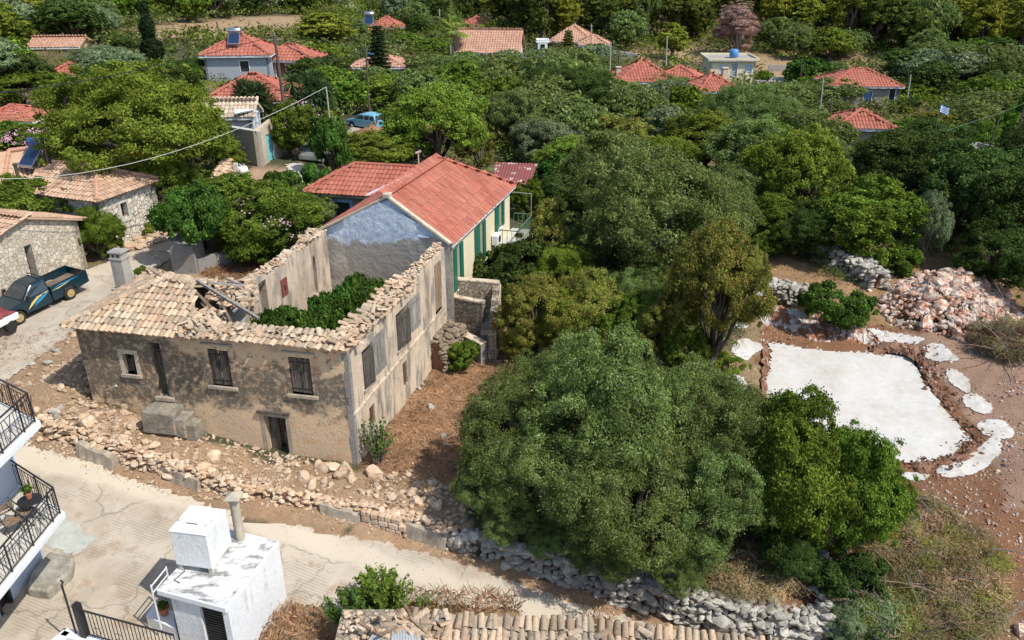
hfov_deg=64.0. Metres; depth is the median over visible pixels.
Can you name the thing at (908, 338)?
lime patch
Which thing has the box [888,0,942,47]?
pine tree
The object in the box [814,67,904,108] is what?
village house
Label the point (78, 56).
olive tree
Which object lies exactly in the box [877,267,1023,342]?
rubble
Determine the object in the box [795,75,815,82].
leafy tree
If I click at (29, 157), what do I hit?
solar water heater
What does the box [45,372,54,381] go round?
rock
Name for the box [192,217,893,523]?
thicket floor
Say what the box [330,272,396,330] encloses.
fig bush
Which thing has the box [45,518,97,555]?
cement patch
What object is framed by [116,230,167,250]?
kerb stones
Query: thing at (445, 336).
stone wall
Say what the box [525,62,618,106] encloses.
oak tree
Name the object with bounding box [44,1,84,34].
leafy tree
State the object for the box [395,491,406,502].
rock
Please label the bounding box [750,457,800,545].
leafy tree
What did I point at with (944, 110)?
flag
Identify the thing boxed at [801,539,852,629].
collapsed wall
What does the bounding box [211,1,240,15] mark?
olive tree
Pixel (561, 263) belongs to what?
almond tree
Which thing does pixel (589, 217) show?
undergrowth
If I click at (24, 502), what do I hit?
balcony table
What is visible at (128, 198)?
stone cottage
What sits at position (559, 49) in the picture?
olive tree
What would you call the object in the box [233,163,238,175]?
concrete post
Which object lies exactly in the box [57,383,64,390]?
rock
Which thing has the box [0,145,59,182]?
tiled roof house
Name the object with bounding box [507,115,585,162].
olive tree
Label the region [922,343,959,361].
lime patch
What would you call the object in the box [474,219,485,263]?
door
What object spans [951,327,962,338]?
boulder
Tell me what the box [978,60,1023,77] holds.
oak tree
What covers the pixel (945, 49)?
olive tree
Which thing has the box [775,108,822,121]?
olive tree
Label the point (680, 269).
thinning tree
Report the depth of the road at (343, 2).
212.05 m
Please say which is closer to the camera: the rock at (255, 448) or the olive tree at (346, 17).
the rock at (255, 448)
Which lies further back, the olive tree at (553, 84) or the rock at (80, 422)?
the olive tree at (553, 84)
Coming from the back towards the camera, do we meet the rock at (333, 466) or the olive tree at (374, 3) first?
the olive tree at (374, 3)
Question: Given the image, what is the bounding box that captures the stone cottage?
[20,160,159,252]
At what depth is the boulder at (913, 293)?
42.79 m
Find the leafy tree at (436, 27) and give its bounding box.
[426,25,442,37]
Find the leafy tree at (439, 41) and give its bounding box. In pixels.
[409,37,449,53]
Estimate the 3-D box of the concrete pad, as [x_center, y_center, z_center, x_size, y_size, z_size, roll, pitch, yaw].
[15.148,3.573,36.375,8.418,0.086,10.656,5,25,10]
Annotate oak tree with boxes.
[0,54,58,87]
[28,0,108,34]
[72,58,111,94]
[103,36,141,50]
[112,62,205,91]
[174,57,204,69]
[233,0,267,14]
[283,53,360,90]
[403,14,430,32]
[409,0,449,19]
[450,0,475,13]
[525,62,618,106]
[535,170,597,221]
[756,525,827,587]
[766,199,849,259]
[780,119,842,136]
[845,126,964,201]
[845,138,880,165]
[879,47,934,77]
[894,98,922,112]
[900,59,962,97]
[903,137,1023,245]
[904,116,979,142]
[929,180,955,200]
[947,218,1023,288]
[954,160,1023,238]
[963,72,1013,83]
[976,35,1021,47]
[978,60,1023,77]
[987,121,1023,170]
[993,248,1023,298]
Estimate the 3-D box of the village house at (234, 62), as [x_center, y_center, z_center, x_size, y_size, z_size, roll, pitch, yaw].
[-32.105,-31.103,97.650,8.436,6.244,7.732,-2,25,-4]
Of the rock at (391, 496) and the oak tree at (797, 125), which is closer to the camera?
the rock at (391, 496)
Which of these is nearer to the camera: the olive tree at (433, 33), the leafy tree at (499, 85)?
the leafy tree at (499, 85)
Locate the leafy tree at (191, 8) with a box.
[153,0,212,21]
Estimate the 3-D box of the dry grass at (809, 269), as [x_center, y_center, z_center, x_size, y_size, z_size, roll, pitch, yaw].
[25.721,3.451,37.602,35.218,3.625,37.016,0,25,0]
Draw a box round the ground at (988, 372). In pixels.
[0,0,1023,639]
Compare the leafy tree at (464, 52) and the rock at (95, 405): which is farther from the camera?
the leafy tree at (464, 52)
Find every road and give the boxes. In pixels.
[0,231,177,385]
[0,441,655,639]
[329,0,359,9]
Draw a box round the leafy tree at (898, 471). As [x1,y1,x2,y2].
[865,459,919,543]
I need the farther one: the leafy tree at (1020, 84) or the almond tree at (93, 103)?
the leafy tree at (1020, 84)
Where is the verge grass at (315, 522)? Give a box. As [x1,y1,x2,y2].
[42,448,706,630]
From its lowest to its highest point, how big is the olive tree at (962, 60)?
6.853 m
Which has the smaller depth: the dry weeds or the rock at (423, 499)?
the dry weeds
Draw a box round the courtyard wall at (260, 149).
[223,119,282,166]
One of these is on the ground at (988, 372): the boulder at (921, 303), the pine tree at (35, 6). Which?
the pine tree at (35, 6)
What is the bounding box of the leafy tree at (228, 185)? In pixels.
[203,170,261,201]
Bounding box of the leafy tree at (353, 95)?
[303,65,370,112]
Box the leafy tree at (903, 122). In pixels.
[891,116,916,127]
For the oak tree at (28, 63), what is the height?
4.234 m
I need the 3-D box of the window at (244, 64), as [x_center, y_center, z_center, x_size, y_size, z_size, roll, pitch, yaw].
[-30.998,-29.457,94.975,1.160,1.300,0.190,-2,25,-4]
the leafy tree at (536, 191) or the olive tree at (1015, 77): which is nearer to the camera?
the leafy tree at (536, 191)
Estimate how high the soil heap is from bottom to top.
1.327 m
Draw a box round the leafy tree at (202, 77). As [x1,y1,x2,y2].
[152,59,205,86]
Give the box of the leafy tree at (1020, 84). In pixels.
[1005,78,1023,89]
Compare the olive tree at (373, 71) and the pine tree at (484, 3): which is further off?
the pine tree at (484, 3)
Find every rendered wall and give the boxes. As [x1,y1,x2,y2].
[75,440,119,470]
[156,463,202,491]
[320,501,360,523]
[403,521,447,550]
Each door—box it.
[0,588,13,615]
[153,343,168,391]
[202,607,227,639]
[260,293,262,312]
[265,135,270,160]
[268,133,274,159]
[268,416,282,449]
[275,63,285,76]
[453,241,463,291]
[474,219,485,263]
[731,63,737,76]
[887,89,895,102]
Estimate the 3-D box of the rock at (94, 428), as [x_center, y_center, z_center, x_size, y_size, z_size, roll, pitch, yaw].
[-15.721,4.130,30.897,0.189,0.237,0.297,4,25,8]
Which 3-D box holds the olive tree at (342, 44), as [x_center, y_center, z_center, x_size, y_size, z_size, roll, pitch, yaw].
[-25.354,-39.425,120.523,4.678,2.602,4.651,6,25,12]
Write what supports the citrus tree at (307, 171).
on the ground at (988, 372)
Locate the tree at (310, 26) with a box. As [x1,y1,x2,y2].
[292,12,359,43]
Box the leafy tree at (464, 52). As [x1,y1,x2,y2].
[456,51,482,56]
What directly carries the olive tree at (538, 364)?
on the ground at (988, 372)
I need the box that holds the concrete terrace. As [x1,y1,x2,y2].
[754,76,789,84]
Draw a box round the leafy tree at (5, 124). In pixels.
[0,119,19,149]
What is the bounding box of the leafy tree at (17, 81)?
[0,70,71,104]
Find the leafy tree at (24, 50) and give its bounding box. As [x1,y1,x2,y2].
[0,36,38,57]
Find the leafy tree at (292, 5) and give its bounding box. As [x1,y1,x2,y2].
[277,0,316,13]
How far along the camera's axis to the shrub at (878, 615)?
24.88 m
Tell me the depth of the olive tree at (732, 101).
77.92 m
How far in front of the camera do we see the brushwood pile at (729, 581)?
26.01 m
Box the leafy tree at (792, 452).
[740,380,874,542]
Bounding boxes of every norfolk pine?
[367,23,394,71]
[560,29,574,47]
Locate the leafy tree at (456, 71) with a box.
[432,59,493,89]
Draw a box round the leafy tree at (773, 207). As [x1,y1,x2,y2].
[747,191,807,255]
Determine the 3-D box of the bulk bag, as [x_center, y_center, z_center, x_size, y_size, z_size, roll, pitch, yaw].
[-17.843,-9.978,54.308,0.720,0.828,0.720,0,25,0]
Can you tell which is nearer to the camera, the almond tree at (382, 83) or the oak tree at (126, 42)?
the almond tree at (382, 83)
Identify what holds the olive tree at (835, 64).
on the ground at (988, 372)
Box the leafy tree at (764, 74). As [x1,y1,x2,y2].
[754,70,774,79]
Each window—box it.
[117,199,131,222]
[239,60,249,71]
[256,110,260,125]
[331,199,352,218]
[495,200,504,231]
[719,64,727,72]
[744,64,752,73]
[863,90,872,100]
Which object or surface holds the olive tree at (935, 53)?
on the ground at (988, 372)
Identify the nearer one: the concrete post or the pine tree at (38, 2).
the concrete post
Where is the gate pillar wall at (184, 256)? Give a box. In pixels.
[167,234,204,273]
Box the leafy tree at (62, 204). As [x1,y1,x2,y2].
[40,186,72,212]
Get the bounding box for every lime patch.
[731,338,762,359]
[733,375,747,389]
[868,328,924,344]
[900,472,929,480]
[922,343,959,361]
[936,435,1002,477]
[946,368,970,392]
[963,393,992,413]
[977,419,1013,438]
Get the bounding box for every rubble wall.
[156,189,169,203]
[210,158,232,178]
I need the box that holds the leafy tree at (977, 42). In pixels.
[952,38,985,48]
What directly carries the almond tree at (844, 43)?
on the ground at (988, 372)
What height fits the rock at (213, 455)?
0.563 m
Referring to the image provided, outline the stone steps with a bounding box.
[141,401,206,441]
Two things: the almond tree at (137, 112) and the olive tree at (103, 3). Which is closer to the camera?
the almond tree at (137, 112)
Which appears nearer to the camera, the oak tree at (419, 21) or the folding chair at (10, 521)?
the folding chair at (10, 521)
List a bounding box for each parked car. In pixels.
[298,141,328,163]
[346,112,383,127]
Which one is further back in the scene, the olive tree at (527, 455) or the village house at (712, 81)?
the village house at (712, 81)
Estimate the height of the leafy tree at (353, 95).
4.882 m
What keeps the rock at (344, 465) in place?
on the ground at (988, 372)
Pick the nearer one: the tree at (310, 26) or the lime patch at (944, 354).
the lime patch at (944, 354)
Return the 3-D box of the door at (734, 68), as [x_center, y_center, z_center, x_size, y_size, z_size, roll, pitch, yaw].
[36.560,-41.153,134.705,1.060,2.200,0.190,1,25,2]
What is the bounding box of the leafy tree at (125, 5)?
[105,0,137,16]
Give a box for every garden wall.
[197,252,232,271]
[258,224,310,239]
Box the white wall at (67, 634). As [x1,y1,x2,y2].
[51,628,104,639]
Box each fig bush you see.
[249,307,311,377]
[273,302,344,368]
[293,308,344,385]
[307,281,357,312]
[313,292,364,326]
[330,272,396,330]
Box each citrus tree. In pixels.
[145,172,244,254]
[262,168,307,190]
[300,162,331,184]
[306,114,352,170]
[532,150,580,185]
[781,56,831,81]
[795,279,878,329]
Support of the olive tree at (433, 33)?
on the ground at (988, 372)
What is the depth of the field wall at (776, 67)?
146.16 m
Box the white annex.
[157,529,286,639]
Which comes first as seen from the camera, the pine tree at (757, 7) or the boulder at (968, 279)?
the boulder at (968, 279)
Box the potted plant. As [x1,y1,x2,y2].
[18,483,33,498]
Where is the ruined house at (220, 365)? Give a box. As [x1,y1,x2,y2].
[59,228,446,464]
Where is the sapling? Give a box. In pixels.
[358,415,395,464]
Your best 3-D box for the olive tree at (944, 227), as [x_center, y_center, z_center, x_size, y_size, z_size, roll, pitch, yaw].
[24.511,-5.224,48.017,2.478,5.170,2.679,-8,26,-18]
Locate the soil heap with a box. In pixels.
[352,123,382,133]
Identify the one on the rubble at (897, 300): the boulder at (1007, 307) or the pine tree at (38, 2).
the boulder at (1007, 307)
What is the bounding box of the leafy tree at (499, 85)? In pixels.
[464,75,526,128]
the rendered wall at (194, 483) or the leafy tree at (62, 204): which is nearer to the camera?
the rendered wall at (194, 483)
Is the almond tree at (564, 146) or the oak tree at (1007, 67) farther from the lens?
the oak tree at (1007, 67)
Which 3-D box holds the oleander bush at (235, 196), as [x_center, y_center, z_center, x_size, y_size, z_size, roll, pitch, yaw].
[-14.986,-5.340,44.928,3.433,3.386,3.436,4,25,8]
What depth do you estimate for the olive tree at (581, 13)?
171.65 m
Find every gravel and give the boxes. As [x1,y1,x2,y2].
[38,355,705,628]
[759,314,1023,639]
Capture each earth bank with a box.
[760,305,879,352]
[761,342,768,396]
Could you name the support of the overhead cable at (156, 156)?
attached to the utility pole at (328, 108)
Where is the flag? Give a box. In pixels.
[934,104,948,134]
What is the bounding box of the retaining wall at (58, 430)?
[35,414,460,546]
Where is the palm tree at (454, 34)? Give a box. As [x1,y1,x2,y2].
[440,15,468,51]
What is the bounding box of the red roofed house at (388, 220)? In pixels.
[301,150,531,322]
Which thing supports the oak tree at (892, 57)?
on the ground at (988, 372)
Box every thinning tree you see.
[453,113,501,169]
[487,301,547,358]
[494,271,598,354]
[519,193,573,272]
[539,265,629,350]
[592,109,655,141]
[630,284,699,358]
[645,238,718,324]
[653,212,778,369]
[718,237,771,300]
[899,109,961,130]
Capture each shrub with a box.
[133,265,146,275]
[142,222,155,234]
[258,248,280,265]
[446,340,480,373]
[472,233,549,304]
[713,351,752,375]
[811,552,890,606]
[824,584,933,639]
[887,245,924,277]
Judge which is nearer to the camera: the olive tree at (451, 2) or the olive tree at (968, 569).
the olive tree at (968, 569)
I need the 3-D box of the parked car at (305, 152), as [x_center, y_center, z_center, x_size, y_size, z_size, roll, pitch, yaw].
[-13.657,-12.239,58.812,1.668,1.470,3.776,8,26,17]
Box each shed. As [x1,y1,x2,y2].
[335,603,790,639]
[493,162,537,208]
[536,38,548,49]
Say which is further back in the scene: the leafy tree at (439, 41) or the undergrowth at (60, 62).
the leafy tree at (439, 41)
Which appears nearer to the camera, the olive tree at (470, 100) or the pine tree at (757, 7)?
the olive tree at (470, 100)
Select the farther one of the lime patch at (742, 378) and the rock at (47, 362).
the lime patch at (742, 378)
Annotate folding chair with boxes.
[0,500,24,539]
[6,497,34,527]
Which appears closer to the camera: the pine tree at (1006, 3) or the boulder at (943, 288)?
the boulder at (943, 288)
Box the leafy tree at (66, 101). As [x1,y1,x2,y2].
[29,76,78,110]
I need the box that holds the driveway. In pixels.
[284,163,308,184]
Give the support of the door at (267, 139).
in the courtyard wall at (260, 149)
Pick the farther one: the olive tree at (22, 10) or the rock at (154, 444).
the olive tree at (22, 10)
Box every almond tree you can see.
[0,1,16,20]
[0,10,35,47]
[27,59,224,177]
[80,103,147,153]
[132,97,237,181]
[132,155,204,197]
[194,135,245,165]
[200,80,212,96]
[313,43,352,62]
[342,129,416,162]
[364,71,399,110]
[375,80,495,164]
[526,134,602,165]
[527,281,608,350]
[535,243,604,286]
[646,134,704,168]
[661,108,740,171]
[736,144,800,191]
[742,123,856,217]
[806,27,857,61]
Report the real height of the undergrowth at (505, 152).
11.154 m
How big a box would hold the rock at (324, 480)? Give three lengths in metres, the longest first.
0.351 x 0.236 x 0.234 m
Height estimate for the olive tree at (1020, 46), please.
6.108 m
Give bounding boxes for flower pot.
[157,598,169,616]
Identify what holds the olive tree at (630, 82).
on the ground at (988, 372)
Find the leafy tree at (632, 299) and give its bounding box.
[595,288,657,350]
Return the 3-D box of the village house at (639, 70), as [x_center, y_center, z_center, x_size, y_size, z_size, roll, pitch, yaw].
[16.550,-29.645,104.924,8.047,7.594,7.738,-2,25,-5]
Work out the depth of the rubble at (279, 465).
30.63 m
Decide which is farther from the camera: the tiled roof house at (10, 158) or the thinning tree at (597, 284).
the tiled roof house at (10, 158)
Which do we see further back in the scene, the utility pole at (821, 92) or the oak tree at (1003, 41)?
the oak tree at (1003, 41)
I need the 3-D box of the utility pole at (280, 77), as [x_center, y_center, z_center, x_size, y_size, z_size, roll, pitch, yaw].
[-16.085,-15.368,57.303,0.625,8.961,0.300,0,25,0]
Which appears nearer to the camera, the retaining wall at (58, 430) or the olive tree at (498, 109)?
the retaining wall at (58, 430)
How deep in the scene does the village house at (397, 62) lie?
106.73 m
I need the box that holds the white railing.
[150,566,168,629]
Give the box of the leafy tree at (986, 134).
[970,120,1005,145]
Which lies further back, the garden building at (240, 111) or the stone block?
the garden building at (240, 111)
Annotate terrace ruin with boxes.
[453,277,500,364]
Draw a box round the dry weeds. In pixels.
[255,579,616,639]
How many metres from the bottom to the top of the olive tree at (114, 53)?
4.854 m
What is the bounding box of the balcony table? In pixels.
[16,493,44,519]
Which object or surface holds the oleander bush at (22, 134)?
on the ground at (988, 372)
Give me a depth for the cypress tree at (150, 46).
100.08 m
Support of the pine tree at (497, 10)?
on the ground at (988, 372)
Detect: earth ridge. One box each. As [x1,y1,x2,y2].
[867,342,921,360]
[896,353,981,473]
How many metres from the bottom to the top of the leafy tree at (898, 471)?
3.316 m
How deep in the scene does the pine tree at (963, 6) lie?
156.26 m
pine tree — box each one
[16,0,39,38]
[32,0,45,12]
[476,0,504,22]
[488,0,515,27]
[504,0,538,27]
[523,0,556,37]
[548,0,583,33]
[582,0,625,37]
[609,0,635,24]
[632,0,662,33]
[656,22,691,59]
[660,0,709,38]
[681,0,717,36]
[686,4,715,40]
[710,0,716,8]
[711,0,763,51]
[713,0,728,8]
[755,0,759,18]
[755,0,796,42]
[783,0,832,26]
[821,0,845,27]
[830,0,867,30]
[850,0,903,49]
[852,6,881,33]
[879,23,893,40]
[880,0,919,48]
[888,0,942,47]
[949,0,975,40]
[957,5,987,40]
[960,0,1008,38]
[999,0,1010,25]
[1000,0,1023,45]
[1001,0,1022,40]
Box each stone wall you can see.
[430,321,467,372]
[447,527,844,639]
[754,277,808,305]
[809,242,890,291]
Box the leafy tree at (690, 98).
[662,85,729,129]
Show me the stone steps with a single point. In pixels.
(165, 418)
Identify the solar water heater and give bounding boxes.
[18,137,48,168]
[227,27,241,44]
[364,11,373,24]
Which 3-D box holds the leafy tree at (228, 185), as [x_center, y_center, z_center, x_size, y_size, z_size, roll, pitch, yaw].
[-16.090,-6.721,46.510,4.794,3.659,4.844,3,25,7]
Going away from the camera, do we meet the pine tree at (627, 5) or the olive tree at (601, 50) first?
the olive tree at (601, 50)
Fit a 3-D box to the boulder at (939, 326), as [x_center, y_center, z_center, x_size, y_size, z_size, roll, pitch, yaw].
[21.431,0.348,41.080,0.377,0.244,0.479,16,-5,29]
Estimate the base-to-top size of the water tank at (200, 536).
1.495 m
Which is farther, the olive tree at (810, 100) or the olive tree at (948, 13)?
the olive tree at (948, 13)
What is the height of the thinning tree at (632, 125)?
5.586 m
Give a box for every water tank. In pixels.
[168,505,231,582]
[729,48,738,56]
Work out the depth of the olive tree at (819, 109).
84.09 m
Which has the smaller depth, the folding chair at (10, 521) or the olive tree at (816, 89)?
the folding chair at (10, 521)
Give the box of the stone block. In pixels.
[27,552,74,599]
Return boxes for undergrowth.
[0,41,941,269]
[0,51,1002,260]
[2,49,979,257]
[2,54,662,276]
[5,55,1010,337]
[23,0,980,118]
[35,5,941,104]
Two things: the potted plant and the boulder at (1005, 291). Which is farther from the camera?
the boulder at (1005, 291)
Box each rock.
[12,381,22,386]
[33,406,39,412]
[42,360,53,364]
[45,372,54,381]
[48,407,61,413]
[52,413,58,418]
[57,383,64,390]
[77,419,83,426]
[78,413,86,419]
[81,414,94,426]
[90,403,98,407]
[91,425,97,432]
[110,425,118,432]
[111,416,118,424]
[118,434,129,439]
[120,403,127,409]
[121,409,128,415]
[126,416,141,429]
[142,445,149,450]
[149,441,160,448]
[165,452,171,457]
[171,452,179,458]
[196,462,211,472]
[205,449,221,462]
[240,470,247,475]
[251,446,259,449]
[272,451,278,457]
[296,470,309,482]
[307,477,316,489]
[314,459,321,465]
[314,461,330,471]
[320,478,327,483]
[325,462,339,471]
[333,470,347,479]
[339,461,351,471]
[346,470,354,483]
[365,464,383,477]
[385,492,396,500]
[387,474,393,479]
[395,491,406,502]
[405,472,412,477]
[406,487,418,496]
[410,495,423,505]
[412,480,420,486]
[420,495,425,502]
[426,498,435,505]
[428,403,434,408]
[432,499,442,509]
[1013,622,1023,636]
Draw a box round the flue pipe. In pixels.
[223,491,244,540]
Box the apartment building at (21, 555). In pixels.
[0,379,65,617]
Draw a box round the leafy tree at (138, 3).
[128,0,152,14]
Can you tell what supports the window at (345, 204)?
in the red roofed house at (388, 220)
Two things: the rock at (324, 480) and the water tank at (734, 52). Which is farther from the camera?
the water tank at (734, 52)
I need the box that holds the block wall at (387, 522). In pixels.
[361,508,405,535]
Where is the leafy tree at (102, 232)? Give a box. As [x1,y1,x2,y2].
[74,203,127,259]
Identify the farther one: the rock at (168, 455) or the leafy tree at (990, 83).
the leafy tree at (990, 83)
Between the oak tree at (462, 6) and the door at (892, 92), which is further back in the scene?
the oak tree at (462, 6)
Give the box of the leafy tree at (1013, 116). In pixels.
[995,91,1023,134]
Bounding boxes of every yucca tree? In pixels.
[224,76,280,123]
[279,67,342,116]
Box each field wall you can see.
[617,51,637,59]
[768,65,841,71]
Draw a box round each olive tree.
[0,0,36,24]
[0,37,20,75]
[59,0,117,13]
[64,45,147,66]
[73,47,144,76]
[74,4,124,40]
[203,0,238,17]
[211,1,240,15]
[257,0,283,13]
[292,184,340,220]
[311,54,349,68]
[332,43,352,53]
[335,14,352,22]
[340,48,355,66]
[349,19,368,37]
[354,65,397,95]
[365,0,395,14]
[379,0,415,20]
[388,67,448,96]
[397,2,432,22]
[402,50,443,69]
[408,64,438,75]
[416,54,467,69]
[425,30,445,38]
[426,16,448,27]
[431,80,489,144]
[432,6,459,21]
[438,54,487,67]
[446,0,456,12]
[448,443,530,524]
[450,52,489,61]
[452,371,581,490]
[457,0,478,14]
[464,422,634,549]
[476,52,525,77]
[476,492,550,549]
[477,67,528,87]
[482,86,545,152]
[487,49,521,60]
[491,84,580,135]
[496,341,614,421]
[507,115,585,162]
[511,49,587,83]
[512,47,561,65]
[516,319,697,494]
[520,73,586,127]
[523,514,596,564]
[536,94,613,137]
[550,49,601,71]
[550,128,672,214]
[553,46,572,51]
[554,426,718,573]
[560,136,754,283]
[561,203,642,272]
[563,45,610,72]
[568,533,651,584]
[572,0,594,25]
[576,65,628,94]
[583,181,662,228]
[584,42,621,59]
[586,82,657,122]
[595,55,623,69]
[604,86,673,125]
[605,9,648,48]
[605,262,676,318]
[612,349,743,453]
[621,80,643,91]
[630,0,664,41]
[637,73,693,88]
[642,104,707,142]
[645,79,691,97]
[647,536,713,599]
[654,371,802,517]
[654,439,782,575]
[658,177,764,242]
[692,80,812,122]
[695,116,786,171]
[710,161,767,204]
[716,0,751,19]
[738,84,784,118]
[757,16,796,51]
[758,83,807,104]
[773,109,862,143]
[774,80,818,108]
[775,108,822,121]
[782,20,817,37]
[783,25,816,58]
[786,80,825,102]
[806,76,868,99]
[810,107,833,117]
[817,99,850,111]
[822,137,856,160]
[825,600,891,639]
[826,27,873,58]
[829,61,848,70]
[837,154,865,192]
[892,48,951,79]
[900,0,962,42]
[901,188,955,264]
[903,28,951,50]
[915,39,955,50]
[931,41,981,81]
[931,96,1002,123]
[936,50,988,87]
[939,87,1013,121]
[939,97,1000,128]
[957,565,974,577]
[970,41,1023,74]
[980,69,1023,77]
[998,87,1023,119]
[1000,72,1023,80]
[1007,45,1023,54]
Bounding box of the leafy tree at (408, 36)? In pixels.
[395,33,424,46]
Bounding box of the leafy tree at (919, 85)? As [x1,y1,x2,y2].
[899,77,938,98]
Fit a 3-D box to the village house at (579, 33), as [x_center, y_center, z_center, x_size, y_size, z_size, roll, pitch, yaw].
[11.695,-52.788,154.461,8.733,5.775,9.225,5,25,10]
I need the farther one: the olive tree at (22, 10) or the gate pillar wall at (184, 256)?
the olive tree at (22, 10)
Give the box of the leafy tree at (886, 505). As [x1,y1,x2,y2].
[806,417,920,561]
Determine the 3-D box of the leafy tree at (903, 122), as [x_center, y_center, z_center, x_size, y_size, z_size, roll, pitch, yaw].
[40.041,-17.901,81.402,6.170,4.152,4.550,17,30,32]
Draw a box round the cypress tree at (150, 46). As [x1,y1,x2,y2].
[137,0,165,62]
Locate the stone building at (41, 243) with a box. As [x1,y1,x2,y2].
[0,208,87,296]
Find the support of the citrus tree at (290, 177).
on the ground at (988, 372)
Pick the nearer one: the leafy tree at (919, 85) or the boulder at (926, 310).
the boulder at (926, 310)
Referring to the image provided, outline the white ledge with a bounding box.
[146,605,178,639]
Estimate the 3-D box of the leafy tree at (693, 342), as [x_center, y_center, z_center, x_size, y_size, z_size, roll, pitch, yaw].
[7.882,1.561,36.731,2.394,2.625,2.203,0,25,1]
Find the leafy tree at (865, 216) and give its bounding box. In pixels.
[810,172,933,266]
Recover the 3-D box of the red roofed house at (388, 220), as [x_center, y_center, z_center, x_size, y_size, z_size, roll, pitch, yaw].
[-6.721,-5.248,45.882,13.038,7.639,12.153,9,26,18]
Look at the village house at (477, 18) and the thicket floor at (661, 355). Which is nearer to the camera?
the thicket floor at (661, 355)
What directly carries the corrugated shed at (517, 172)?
on the ground at (988, 372)
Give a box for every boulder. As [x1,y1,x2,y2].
[878,294,887,300]
[891,284,909,294]
[900,291,908,297]
[906,303,911,309]
[909,290,917,297]
[915,300,925,306]
[919,315,934,329]
[922,307,929,313]
[923,285,932,293]
[923,291,938,299]
[926,276,945,284]
[933,271,949,275]
[933,298,948,311]
[936,324,942,329]
[939,275,952,281]
[939,285,949,292]
[948,280,959,286]
[951,291,965,300]
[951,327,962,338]
[953,276,964,284]
[959,318,966,328]
[961,271,973,275]
[961,300,973,303]
[963,288,971,297]
[965,276,971,282]
[965,282,975,287]
[965,331,976,340]
[970,308,981,316]
[987,295,998,303]
[988,307,997,316]
[996,298,1009,306]
[997,286,1011,298]
[1002,304,1009,310]
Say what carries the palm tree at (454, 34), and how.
on the ground at (988, 372)
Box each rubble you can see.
[3,331,475,561]
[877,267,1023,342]
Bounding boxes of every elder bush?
[320,576,376,624]
[349,562,415,609]
[414,590,432,608]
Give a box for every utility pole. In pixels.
[270,33,292,155]
[326,87,335,169]
[364,45,370,111]
[609,42,610,70]
[618,49,619,65]
[665,36,667,65]
[820,78,823,106]
[829,96,832,112]
[907,75,910,97]
[989,113,1001,145]
[1018,106,1023,126]
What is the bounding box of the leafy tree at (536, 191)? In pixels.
[510,178,548,221]
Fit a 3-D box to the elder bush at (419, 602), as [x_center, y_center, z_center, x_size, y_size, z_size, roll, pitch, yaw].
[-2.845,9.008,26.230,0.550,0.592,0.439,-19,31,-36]
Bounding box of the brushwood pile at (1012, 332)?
[959,282,1023,381]
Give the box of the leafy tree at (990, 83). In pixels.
[950,74,1018,99]
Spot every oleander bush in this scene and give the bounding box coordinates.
[0,123,48,145]
[201,179,324,263]
[231,193,256,226]
[270,98,334,151]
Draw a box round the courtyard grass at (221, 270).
[197,243,288,280]
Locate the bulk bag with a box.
[238,164,248,173]
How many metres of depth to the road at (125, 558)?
27.39 m
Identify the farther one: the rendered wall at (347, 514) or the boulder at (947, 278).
the boulder at (947, 278)
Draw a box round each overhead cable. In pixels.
[0,36,272,92]
[0,87,325,178]
[278,40,365,60]
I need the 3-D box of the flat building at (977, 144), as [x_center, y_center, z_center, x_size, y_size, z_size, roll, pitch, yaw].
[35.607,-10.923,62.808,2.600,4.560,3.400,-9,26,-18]
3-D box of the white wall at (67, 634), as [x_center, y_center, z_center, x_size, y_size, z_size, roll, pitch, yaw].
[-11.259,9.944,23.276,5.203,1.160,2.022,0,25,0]
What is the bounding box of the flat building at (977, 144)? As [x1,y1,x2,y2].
[953,142,991,199]
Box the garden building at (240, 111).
[200,96,263,129]
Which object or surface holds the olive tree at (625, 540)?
on the ground at (988, 372)
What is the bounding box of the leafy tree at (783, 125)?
[737,118,796,166]
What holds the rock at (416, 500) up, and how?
on the ground at (988, 372)
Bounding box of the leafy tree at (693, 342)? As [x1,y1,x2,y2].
[661,326,713,368]
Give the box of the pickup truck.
[0,265,88,324]
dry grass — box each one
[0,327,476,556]
[361,329,516,494]
[723,239,1023,639]
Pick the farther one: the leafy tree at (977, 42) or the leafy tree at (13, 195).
the leafy tree at (977, 42)
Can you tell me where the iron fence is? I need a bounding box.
[60,580,174,639]
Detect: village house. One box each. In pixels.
[0,103,55,123]
[27,34,95,51]
[54,61,79,76]
[198,31,280,80]
[210,71,302,119]
[272,43,327,78]
[350,53,409,76]
[368,15,406,31]
[453,27,525,56]
[460,12,496,27]
[549,24,592,49]
[577,34,609,47]
[609,57,676,85]
[663,64,703,78]
[687,67,735,96]
[700,53,759,83]
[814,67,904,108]
[824,107,896,147]
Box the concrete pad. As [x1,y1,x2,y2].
[766,342,968,462]
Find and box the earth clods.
[870,340,993,473]
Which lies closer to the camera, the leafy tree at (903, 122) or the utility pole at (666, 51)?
the leafy tree at (903, 122)
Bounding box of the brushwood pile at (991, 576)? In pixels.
[806,462,1023,639]
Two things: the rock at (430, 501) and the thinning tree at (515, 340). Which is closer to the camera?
the rock at (430, 501)
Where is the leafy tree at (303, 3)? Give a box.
[295,0,318,11]
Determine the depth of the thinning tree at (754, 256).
42.43 m
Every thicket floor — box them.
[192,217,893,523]
[215,215,876,446]
[250,216,897,510]
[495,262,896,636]
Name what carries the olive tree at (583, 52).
on the ground at (988, 372)
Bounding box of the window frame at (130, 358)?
[125,354,136,371]
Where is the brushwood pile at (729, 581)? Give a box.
[700,527,837,609]
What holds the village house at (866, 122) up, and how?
on the ground at (988, 372)
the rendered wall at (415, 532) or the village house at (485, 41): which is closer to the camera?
the rendered wall at (415, 532)

